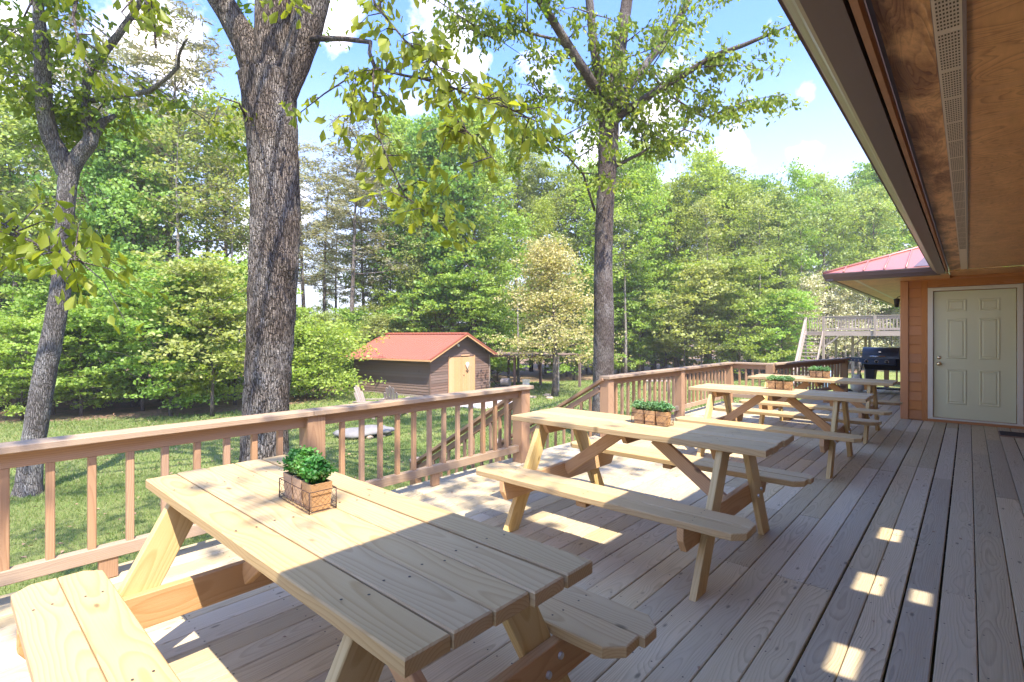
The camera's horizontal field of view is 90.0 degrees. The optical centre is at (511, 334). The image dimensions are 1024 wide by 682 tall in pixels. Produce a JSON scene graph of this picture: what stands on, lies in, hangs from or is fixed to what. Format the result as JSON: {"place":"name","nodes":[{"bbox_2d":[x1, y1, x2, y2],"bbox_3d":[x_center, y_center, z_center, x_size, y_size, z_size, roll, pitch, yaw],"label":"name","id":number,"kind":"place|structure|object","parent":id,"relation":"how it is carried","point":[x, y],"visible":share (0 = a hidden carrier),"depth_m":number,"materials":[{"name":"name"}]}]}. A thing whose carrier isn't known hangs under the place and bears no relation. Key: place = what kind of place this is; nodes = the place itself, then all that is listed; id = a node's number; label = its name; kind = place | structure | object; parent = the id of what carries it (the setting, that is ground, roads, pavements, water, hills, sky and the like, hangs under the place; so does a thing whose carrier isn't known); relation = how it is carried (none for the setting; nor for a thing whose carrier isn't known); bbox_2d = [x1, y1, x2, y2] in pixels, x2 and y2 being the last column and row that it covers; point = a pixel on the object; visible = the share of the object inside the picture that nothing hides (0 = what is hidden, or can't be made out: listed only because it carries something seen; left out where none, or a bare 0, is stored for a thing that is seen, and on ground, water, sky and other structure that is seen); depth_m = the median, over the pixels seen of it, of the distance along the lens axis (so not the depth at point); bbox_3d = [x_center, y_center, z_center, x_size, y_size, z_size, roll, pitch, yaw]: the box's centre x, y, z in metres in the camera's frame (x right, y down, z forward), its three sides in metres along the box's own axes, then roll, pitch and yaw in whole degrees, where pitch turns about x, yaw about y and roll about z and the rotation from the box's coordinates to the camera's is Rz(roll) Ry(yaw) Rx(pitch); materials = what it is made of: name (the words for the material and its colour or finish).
{"place":"outdoors","nodes":[
{"label":"outdoors","id":0,"kind":"place"},
{"bbox_2d":[0,337,899,675],"bbox_3d":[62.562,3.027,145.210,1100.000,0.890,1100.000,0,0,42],"label":"ground","id":1,"kind":"structure","parent":0,"point":[66,411],"depth_m":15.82,"materials":[{"name":"plant"}]},
{"bbox_2d":[0,86,52,220],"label":"slender tree","id":2,"kind":"object","parent":1,"relation":"on","point":[21,185],"visible":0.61,"depth_m":20.65,"materials":[{"name":"green plant"}]},
{"bbox_2d":[0,315,87,419],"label":"understory tree","id":3,"kind":"object","parent":1,"relation":"on","point":[13,331],"visible":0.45,"depth_m":18.92,"materials":[{"name":"green plant"}]},
{"bbox_2d":[0,97,95,405],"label":"broadleaf tree","id":4,"kind":"object","parent":1,"relation":"on","point":[14,156],"visible":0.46,"depth_m":21.02,"materials":[{"name":"green plant"}]},
{"bbox_2d":[0,248,139,414],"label":"understory tree","id":5,"kind":"object","parent":1,"relation":"on","point":[38,290],"visible":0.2,"depth_m":19.68,"materials":[{"name":"green plant"}]},
{"bbox_2d":[0,116,155,406],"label":"broadleaf tree","id":6,"kind":"object","parent":1,"relation":"on","point":[103,175],"visible":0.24,"depth_m":22.15,"materials":[{"name":"green plant"}]},
{"bbox_2d":[0,257,159,409],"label":"understory tree","id":7,"kind":"object","parent":1,"relation":"on","point":[17,304],"visible":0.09,"depth_m":20.23,"materials":[{"name":"green plant"}]},
{"bbox_2d":[0,301,165,415],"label":"understory tree","id":8,"kind":"object","parent":1,"relation":"on","point":[96,374],"visible":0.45,"depth_m":19.74,"materials":[{"name":"green plant"}]},
{"bbox_2d":[5,6,180,396],"bbox_3d":[-21.731,-6.373,25.896,8.084,19.528,7.158,0,0,15],"label":"pine tree","id":9,"kind":"object","parent":1,"relation":"on","point":[78,84],"visible":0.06,"depth_m":25.73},
{"bbox_2d":[28,43,204,372],"bbox_3d":[-18.540,-5.305,24.615,6.688,17.467,5.922,0,0,-7],"label":"pine tree","id":10,"kind":"object","parent":1,"relation":"on","point":[131,57],"visible":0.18,"depth_m":24.25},
{"bbox_2d":[0,0,248,498],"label":"leaning tree","id":11,"kind":"object","parent":1,"relation":"on","point":[84,131],"visible":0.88,"depth_m":9.37,"materials":[{"name":"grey plant"}]},
{"bbox_2d":[43,248,241,410],"bbox_3d":[-15.405,-0.067,21.179,6.397,6.822,7.597,0,0,11],"label":"understory tree","id":12,"kind":"object","parent":1,"relation":"on","point":[77,385],"visible":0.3,"depth_m":20.15,"materials":[{"name":"green plant"}]},
{"bbox_2d":[78,107,222,406],"bbox_3d":[-16.754,-3.388,22.891,5.798,13.510,6.277,0,0,10],"label":"broadleaf tree","id":13,"kind":"object","parent":1,"relation":"on","point":[131,147],"visible":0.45,"depth_m":22.54,"materials":[{"name":"green plant"}]},
{"bbox_2d":[68,267,246,416],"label":"understory tree","id":14,"kind":"object","parent":1,"relation":"on","point":[130,330],"visible":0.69,"depth_m":18.73,"materials":[{"name":"green plant"}]},
{"bbox_2d":[84,0,249,401],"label":"pine tree","id":15,"kind":"object","parent":1,"relation":"on","point":[191,47],"visible":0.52,"depth_m":24.76,"materials":[{"name":"plant"}]},
{"bbox_2d":[117,120,223,377],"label":"broadleaf tree","id":16,"kind":"object","parent":1,"relation":"on","point":[194,245],"visible":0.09,"depth_m":29.02,"materials":[{"name":"green plant"}]},
{"bbox_2d":[107,247,247,416],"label":"understory tree","id":17,"kind":"object","parent":1,"relation":"on","point":[205,287],"visible":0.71,"depth_m":18.82,"materials":[{"name":"green plant"}]},
{"bbox_2d":[124,103,235,407],"bbox_3d":[-14.996,-3.511,23.018,4.726,13.705,4.334,0,0,14],"label":"slender tree","id":18,"kind":"object","parent":1,"relation":"on","point":[179,164],"visible":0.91,"depth_m":22.61,"materials":[{"name":"green plant"}]},
{"bbox_2d":[124,292,245,411],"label":"understory tree","id":19,"kind":"object","parent":1,"relation":"on","point":[193,387],"visible":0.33,"depth_m":20.18,"materials":[{"name":"green plant"}]},
{"bbox_2d":[162,86,249,381],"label":"broadleaf tree","id":20,"kind":"object","parent":1,"relation":"on","point":[213,101],"visible":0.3,"depth_m":28.16,"materials":[{"name":"green plant"}]},
{"bbox_2d":[194,110,249,399],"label":"slender tree","id":21,"kind":"object","parent":1,"relation":"on","point":[233,212],"visible":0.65,"depth_m":25.20,"materials":[{"name":"green plant"}]},
{"bbox_2d":[138,249,325,404],"bbox_3d":[-12.415,-0.185,23.497,7.418,7.073,6.247,0,0,-26],"label":"understory tree","id":22,"kind":"object","parent":1,"relation":"on","point":[242,269],"visible":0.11,"depth_m":22.63,"materials":[{"name":"green plant"}]},
{"bbox_2d":[0,0,573,462],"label":"oak tree","id":23,"kind":"object","parent":1,"relation":"on","point":[276,44],"visible":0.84,"depth_m":5.47,"materials":[{"name":"green plant"}]},
{"bbox_2d":[246,136,351,316],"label":"pine tree","id":24,"kind":"object","parent":1,"relation":"on","point":[317,223],"visible":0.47,"depth_m":35.12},
{"bbox_2d":[290,336,349,396],"bbox_3d":[-10.762,1.505,25.772,4.884,3.629,4.736,0,0,-9],"label":"shrub","id":25,"kind":"object","parent":1,"relation":"on","point":[298,345],"visible":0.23,"depth_m":25.26,"materials":[{"name":"green plant"}]},
{"bbox_2d":[298,158,379,320],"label":"pine tree","id":26,"kind":"object","parent":1,"relation":"on","point":[326,244],"visible":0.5,"depth_m":36.96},
{"bbox_2d":[291,309,389,400],"bbox_3d":[-9.608,1.040,25.830,6.803,4.666,6.596,0,0,-17],"label":"shrub","id":27,"kind":"object","parent":1,"relation":"on","point":[307,331],"visible":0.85,"depth_m":24.78,"materials":[{"name":"green plant"}]},
{"bbox_2d":[329,225,373,306],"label":"slender tree","id":28,"kind":"object","parent":1,"relation":"on","point":[344,299],"visible":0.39,"depth_m":36.76,"materials":[{"name":"green plant"}]},
{"bbox_2d":[311,163,399,330],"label":"pine tree","id":29,"kind":"object","parent":1,"relation":"on","point":[349,259],"visible":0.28,"depth_m":36.80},
{"bbox_2d":[300,112,424,382],"bbox_3d":[-9.845,-5.487,33.117,8.168,17.658,7.233,0,0,-6],"label":"pine tree","id":30,"kind":"object","parent":1,"relation":"on","point":[339,209],"visible":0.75,"depth_m":33.12,"materials":[{"name":"plant"}]},
{"bbox_2d":[327,307,399,382],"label":"understory tree","id":31,"kind":"object","parent":1,"relation":"on","point":[348,315],"visible":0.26,"depth_m":32.97,"materials":[{"name":"green plant"}]},
{"bbox_2d":[328,142,410,305],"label":"pine tree","id":32,"kind":"object","parent":1,"relation":"on","point":[381,243],"visible":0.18,"depth_m":37.45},
{"bbox_2d":[350,312,404,360],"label":"understory tree","id":33,"kind":"object","parent":1,"relation":"on","point":[375,321],"visible":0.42,"depth_m":31.28,"materials":[{"name":"green plant"}]},
{"bbox_2d":[337,110,426,305],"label":"broadleaf tree","id":34,"kind":"object","parent":1,"relation":"on","point":[398,127],"visible":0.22,"depth_m":37.86,"materials":[{"name":"green plant"}]},
{"bbox_2d":[364,202,405,304],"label":"slender tree","id":35,"kind":"object","parent":1,"relation":"on","point":[381,285],"visible":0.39,"depth_m":37.25,"materials":[{"name":"green plant"}]},
{"bbox_2d":[356,280,450,332],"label":"understory tree","id":36,"kind":"object","parent":1,"relation":"on","point":[399,288],"visible":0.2,"depth_m":34.57,"materials":[{"name":"green plant"}]},
{"bbox_2d":[386,215,445,326],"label":"slender tree","id":37,"kind":"object","parent":1,"relation":"on","point":[413,263],"visible":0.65,"depth_m":33.85,"materials":[{"name":"green plant"}]},
{"bbox_2d":[344,332,496,396],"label":"shed","id":38,"kind":"structure","parent":1,"relation":"on","point":[414,364],"depth_m":27.63,"materials":[{"name":"wood"}]},
{"bbox_2d":[362,124,481,325],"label":"broadleaf tree","id":39,"kind":"object","parent":1,"relation":"on","point":[398,170],"visible":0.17,"depth_m":35.50,"materials":[{"name":"green plant"}]},
{"bbox_2d":[376,111,483,332],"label":"broadleaf tree","id":40,"kind":"object","parent":1,"relation":"on","point":[410,134],"visible":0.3,"depth_m":34.29,"materials":[{"name":"green plant"}]},
{"bbox_2d":[363,272,516,351],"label":"understory tree","id":41,"kind":"object","parent":1,"relation":"on","point":[450,277],"visible":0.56,"depth_m":33.18,"materials":[{"name":"green plant"}]},
{"bbox_2d":[371,123,510,332],"bbox_3d":[-5.268,-5.503,35.062,9.326,17.704,8.614,0,0,41],"label":"broadleaf tree","id":42,"kind":"object","parent":1,"relation":"on","point":[451,172],"visible":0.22,"depth_m":34.02,"materials":[{"name":"green plant"}]},
{"bbox_2d":[397,101,509,330],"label":"broadleaf tree","id":43,"kind":"object","parent":1,"relation":"on","point":[453,267],"visible":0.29,"depth_m":33.70,"materials":[{"name":"green plant"}]},
{"bbox_2d":[406,101,529,333],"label":"broadleaf tree","id":44,"kind":"object","parent":1,"relation":"on","point":[472,130],"visible":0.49,"depth_m":33.95,"materials":[{"name":"green plant"}]},
{"bbox_2d":[443,308,530,377],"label":"understory tree","id":45,"kind":"object","parent":1,"relation":"on","point":[481,322],"visible":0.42,"depth_m":34.33,"materials":[{"name":"green plant"}]},
{"bbox_2d":[460,151,536,373],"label":"broadleaf tree","id":46,"kind":"object","parent":1,"relation":"on","point":[506,202],"visible":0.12,"depth_m":40.33,"materials":[{"name":"green plant"}]},
{"bbox_2d":[468,305,543,380],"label":"understory tree","id":47,"kind":"object","parent":1,"relation":"on","point":[502,326],"visible":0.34,"depth_m":34.85,"materials":[{"name":"green plant"}]},
{"bbox_2d":[409,378,603,484],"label":"deck stairs","id":48,"kind":"structure","parent":1,"relation":"on","point":[489,422],"depth_m":6.64,"materials":[{"name":"brown wood"}]},
{"bbox_2d":[0,388,1023,681],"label":"deck","id":49,"kind":"structure","parent":1,"relation":"on","point":[792,596],"depth_m":2.95,"materials":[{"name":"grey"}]},
{"bbox_2d":[0,385,533,586],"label":"deck railing","id":50,"kind":"object","parent":49,"relation":"attached to","point":[309,423],"visible":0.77,"depth_m":3.35,"materials":[{"name":"wood"}]},
{"bbox_2d":[11,455,656,681],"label":"picnic table","id":51,"kind":"object","parent":49,"relation":"on","point":[403,588],"visible":0.98,"depth_m":1.61,"materials":[{"name":"brown wood"}]},
{"bbox_2d":[277,445,337,514],"bbox_3d":[-0.776,0.523,1.933,0.309,0.217,0.156,0,0,45],"label":"herb planter","id":52,"kind":"object","parent":51,"relation":"on","point":[307,484],"visible":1,"depth_m":1.87,"materials":[{"name":"wood"}]},
{"bbox_2d":[476,407,813,601],"bbox_3d":[0.901,1.016,3.632,1.913,0.769,1.470,0,0,42],"label":"picnic table","id":53,"kind":"object","parent":49,"relation":"on","point":[704,528],"visible":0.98,"depth_m":3.39,"materials":[{"name":"brown wood"}]},
{"bbox_2d":[630,398,675,426],"bbox_3d":[0.989,0.543,3.630,0.329,0.178,0.143,0,0,42],"label":"herb planter","id":54,"kind":"object","parent":53,"relation":"on","point":[659,414],"visible":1,"depth_m":3.59,"materials":[{"name":"wood"}]},
{"bbox_2d":[599,358,850,437],"bbox_3d":[4.454,1.130,10.034,8.915,1.140,0.983,0,0,-39],"label":"deck railing","id":55,"kind":"object","parent":49,"relation":"attached to","point":[609,394],"visible":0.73,"depth_m":8.99,"materials":[{"name":"wood"}]},
{"bbox_2d":[675,383,881,478],"bbox_3d":[3.041,1.016,5.891,1.844,0.769,1.470,0,0,42],"label":"picnic table","id":56,"kind":"object","parent":49,"relation":"on","point":[831,435],"visible":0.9,"depth_m":5.69,"materials":[{"name":"brown wood"}]},
{"bbox_2d":[739,374,902,443],"bbox_3d":[4.520,1.016,7.520,1.842,0.769,1.470,0,0,42],"label":"picnic table","id":57,"kind":"object","parent":49,"relation":"on","point":[869,409],"visible":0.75,"depth_m":7.26,"materials":[{"name":"brown wood"}]},
{"bbox_2d":[846,347,899,389],"bbox_3d":[9.030,0.850,12.193,1.780,1.100,0.660,0,0,42],"label":"gas grill","id":58,"kind":"object","parent":49,"relation":"on","point":[872,360],"visible":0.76,"depth_m":12.22,"materials":[{"name":"black metal"}]},
{"bbox_2d":[486,207,540,382],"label":"slender tree","id":59,"kind":"object","parent":1,"relation":"on","point":[523,233],"visible":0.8,"depth_m":33.12,"materials":[{"name":"green plant"}]},
{"bbox_2d":[492,127,573,373],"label":"broadleaf tree","id":60,"kind":"object","parent":1,"relation":"on","point":[527,202],"visible":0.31,"depth_m":42.38,"materials":[{"name":"green plant"}]},
{"bbox_2d":[498,160,574,371],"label":"broadleaf tree","id":61,"kind":"object","parent":1,"relation":"on","point":[520,204],"visible":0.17,"depth_m":44.10,"materials":[{"name":"green plant"}]},
{"bbox_2d":[490,352,584,390],"bbox_3d":[1.058,2.165,30.817,5.800,2.070,3.800,0,0,33],"label":"lean to","id":62,"kind":"object","parent":1,"relation":"on","point":[540,367],"visible":0.45,"depth_m":30.59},
{"bbox_2d":[513,190,569,351],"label":"slender tree","id":63,"kind":"object","parent":1,"relation":"on","point":[545,206],"visible":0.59,"depth_m":37.55,"materials":[{"name":"green plant"}]},
{"bbox_2d":[514,160,589,273],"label":"broadleaf tree","id":64,"kind":"object","parent":1,"relation":"on","point":[552,186],"visible":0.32,"depth_m":45.02,"materials":[{"name":"green plant"}]},
{"bbox_2d":[481,231,631,396],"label":"young tree","id":65,"kind":"object","parent":1,"relation":"on","point":[554,261],"visible":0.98,"depth_m":25.99,"materials":[{"name":"beige plant"}]},
{"bbox_2d":[546,163,594,369],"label":"broadleaf tree","id":66,"kind":"object","parent":1,"relation":"on","point":[555,180],"visible":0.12,"depth_m":45.62,"materials":[{"name":"green plant"}]},
{"bbox_2d":[521,265,630,379],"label":"understory tree","id":67,"kind":"object","parent":1,"relation":"on","point":[565,367],"visible":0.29,"depth_m":34.95,"materials":[{"name":"green plant"}]},
{"bbox_2d":[535,167,645,371],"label":"broadleaf tree","id":68,"kind":"object","parent":1,"relation":"on","point":[578,242],"visible":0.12,"depth_m":43.14,"materials":[{"name":"green plant"}]},
{"bbox_2d":[559,170,632,381],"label":"slender tree","id":69,"kind":"object","parent":1,"relation":"on","point":[591,215],"visible":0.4,"depth_m":34.08,"materials":[{"name":"green plant"}]},
{"bbox_2d":[422,0,810,436],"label":"maple tree","id":70,"kind":"object","parent":1,"relation":"on","point":[613,106],"visible":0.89,"depth_m":12.88,"materials":[{"name":"green plant"}]},
{"bbox_2d":[568,135,673,373],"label":"broadleaf tree","id":71,"kind":"object","parent":1,"relation":"on","point":[624,151],"visible":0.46,"depth_m":38.45,"materials":[{"name":"green plant"}]},
{"bbox_2d":[593,200,652,372],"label":"slender tree","id":72,"kind":"object","parent":1,"relation":"on","point":[622,239],"visible":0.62,"depth_m":37.85,"materials":[{"name":"green plant"}]},
{"bbox_2d":[591,288,671,372],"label":"understory tree","id":73,"kind":"object","parent":1,"relation":"on","point":[643,311],"visible":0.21,"depth_m":39.59,"materials":[{"name":"green plant"}]},
{"bbox_2d":[593,274,684,372],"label":"understory tree","id":74,"kind":"object","parent":1,"relation":"on","point":[641,361],"visible":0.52,"depth_m":39.15,"materials":[{"name":"green plant"}]},
{"bbox_2d":[614,163,676,371],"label":"slender tree","id":75,"kind":"object","parent":1,"relation":"on","point":[662,202],"visible":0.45,"depth_m":39.51,"materials":[{"name":"green plant"}]},
{"bbox_2d":[612,262,683,371],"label":"understory tree","id":76,"kind":"object","parent":1,"relation":"on","point":[630,301],"visible":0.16,"depth_m":39.31,"materials":[{"name":"green plant"}]},
{"bbox_2d":[613,145,683,370],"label":"broadleaf tree","id":77,"kind":"object","parent":1,"relation":"on","point":[648,169],"visible":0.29,"depth_m":40.23,"materials":[{"name":"green plant"}]},
{"bbox_2d":[614,249,715,368],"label":"understory tree","id":78,"kind":"object","parent":1,"relation":"on","point":[664,310],"visible":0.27,"depth_m":40.19,"materials":[{"name":"green plant"}]},
{"bbox_2d":[646,169,716,367],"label":"broadleaf tree","id":79,"kind":"object","parent":1,"relation":"on","point":[683,192],"visible":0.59,"depth_m":40.53,"materials":[{"name":"green plant"}]},
{"bbox_2d":[638,288,734,366],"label":"understory tree","id":80,"kind":"object","parent":1,"relation":"on","point":[680,318],"visible":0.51,"depth_m":37.35,"materials":[{"name":"green plant"}]},
{"bbox_2d":[645,258,759,379],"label":"understory tree","id":81,"kind":"object","parent":1,"relation":"on","point":[708,272],"visible":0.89,"depth_m":35.75,"materials":[{"name":"green plant"}]},
{"bbox_2d":[655,144,753,374],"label":"broadleaf tree","id":82,"kind":"object","parent":1,"relation":"on","point":[708,172],"visible":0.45,"depth_m":40.94,"materials":[{"name":"green plant"}]},
{"bbox_2d":[672,194,741,376],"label":"slender tree","id":83,"kind":"object","parent":1,"relation":"on","point":[705,252],"visible":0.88,"depth_m":38.94,"materials":[{"name":"green plant"}]},
{"bbox_2d":[648,256,768,364],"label":"understory tree","id":84,"kind":"object","parent":1,"relation":"on","point":[711,340],"visible":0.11,"depth_m":39.56,"materials":[{"name":"green plant"}]},
{"bbox_2d":[686,163,764,370],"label":"broadleaf tree","id":85,"kind":"object","parent":1,"relation":"on","point":[731,177],"visible":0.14,"depth_m":44.08,"materials":[{"name":"green plant"}]},
{"bbox_2d":[699,181,780,373],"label":"broadleaf tree","id":86,"kind":"object","parent":1,"relation":"on","point":[734,192],"visible":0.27,"depth_m":41.54,"materials":[{"name":"green plant"}]},
{"bbox_2d":[677,246,820,373],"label":"understory tree","id":87,"kind":"object","parent":1,"relation":"on","point":[747,261],"visible":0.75,"depth_m":35.15,"materials":[{"name":"green plant"}]},
{"bbox_2d":[725,191,793,373],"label":"slender tree","id":88,"kind":"object","parent":1,"relation":"on","point":[758,201],"visible":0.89,"depth_m":38.22,"materials":[{"name":"green plant"}]},
{"bbox_2d":[737,173,800,350],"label":"broadleaf tree","id":89,"kind":"object","parent":1,"relation":"on","point":[761,182],"visible":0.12,"depth_m":42.54,"materials":[{"name":"green plant"}]},
{"bbox_2d":[725,288,827,374],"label":"understory tree","id":90,"kind":"object","parent":1,"relation":"on","point":[782,312],"visible":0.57,"depth_m":35.45,"materials":[{"name":"green plant"}]},
{"bbox_2d":[742,182,845,374],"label":"broadleaf tree","id":91,"kind":"object","parent":1,"relation":"on","point":[787,206],"visible":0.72,"depth_m":39.21,"materials":[{"name":"green plant"}]},
{"bbox_2d":[764,157,842,375],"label":"slender tree","id":92,"kind":"object","parent":1,"relation":"on","point":[795,173],"visible":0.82,"depth_m":39.65,"materials":[{"name":"green plant"}]},
{"bbox_2d":[784,270,857,359],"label":"dogwood tree","id":93,"kind":"object","parent":1,"relation":"on","point":[810,283],"visible":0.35,"depth_m":37.53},
{"bbox_2d":[784,173,895,366],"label":"broadleaf tree","id":94,"kind":"object","parent":1,"relation":"on","point":[828,186],"visible":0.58,"depth_m":40.94,"materials":[{"name":"green plant"}]},
{"bbox_2d":[793,315,899,387],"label":"raised platform","id":95,"kind":"structure","parent":1,"relation":"on","point":[837,334],"depth_m":32.65,"materials":[{"name":"grey wood"}]},
{"bbox_2d":[808,264,885,354],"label":"dogwood tree","id":96,"kind":"object","parent":1,"relation":"on","point":[833,301],"visible":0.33,"depth_m":40.97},
{"bbox_2d":[819,203,874,357],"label":"slender tree","id":97,"kind":"object","parent":1,"relation":"on","point":[852,241],"visible":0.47,"depth_m":41.86,"materials":[{"name":"green plant"}]},
{"bbox_2d":[827,260,898,373],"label":"dogwood tree","id":98,"kind":"object","parent":1,"relation":"on","point":[858,298],"visible":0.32,"depth_m":41.72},
{"bbox_2d":[820,182,907,341],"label":"broadleaf tree","id":99,"kind":"object","parent":1,"relation":"on","point":[874,250],"visible":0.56,"depth_m":41.85,"materials":[{"name":"green plant"}]},
{"bbox_2d":[833,161,913,343],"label":"broadleaf tree","id":100,"kind":"object","parent":1,"relation":"on","point":[867,175],"visible":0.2,"depth_m":47.21,"materials":[{"name":"green plant"}]},
{"bbox_2d":[777,0,1023,429],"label":"house","id":101,"kind":"structure","parent":1,"relation":"on","point":[928,96],"depth_m":2.93,"materials":[{"name":"brown wood"}]},
{"bbox_2d":[934,288,1015,423],"bbox_3d":[7.217,0.316,7.985,0.978,2.032,0.114,0,0,42],"label":"door","id":102,"kind":"structure","parent":101,"relation":"in","point":[975,330],"depth_m":7.99,"materials":[{"name":"white paint"}]},
{"bbox_2d":[0,0,908,332],"label":"sky","id":103,"kind":"structure","parent":0,"point":[818,134],"materials":[{"name":"blue"}]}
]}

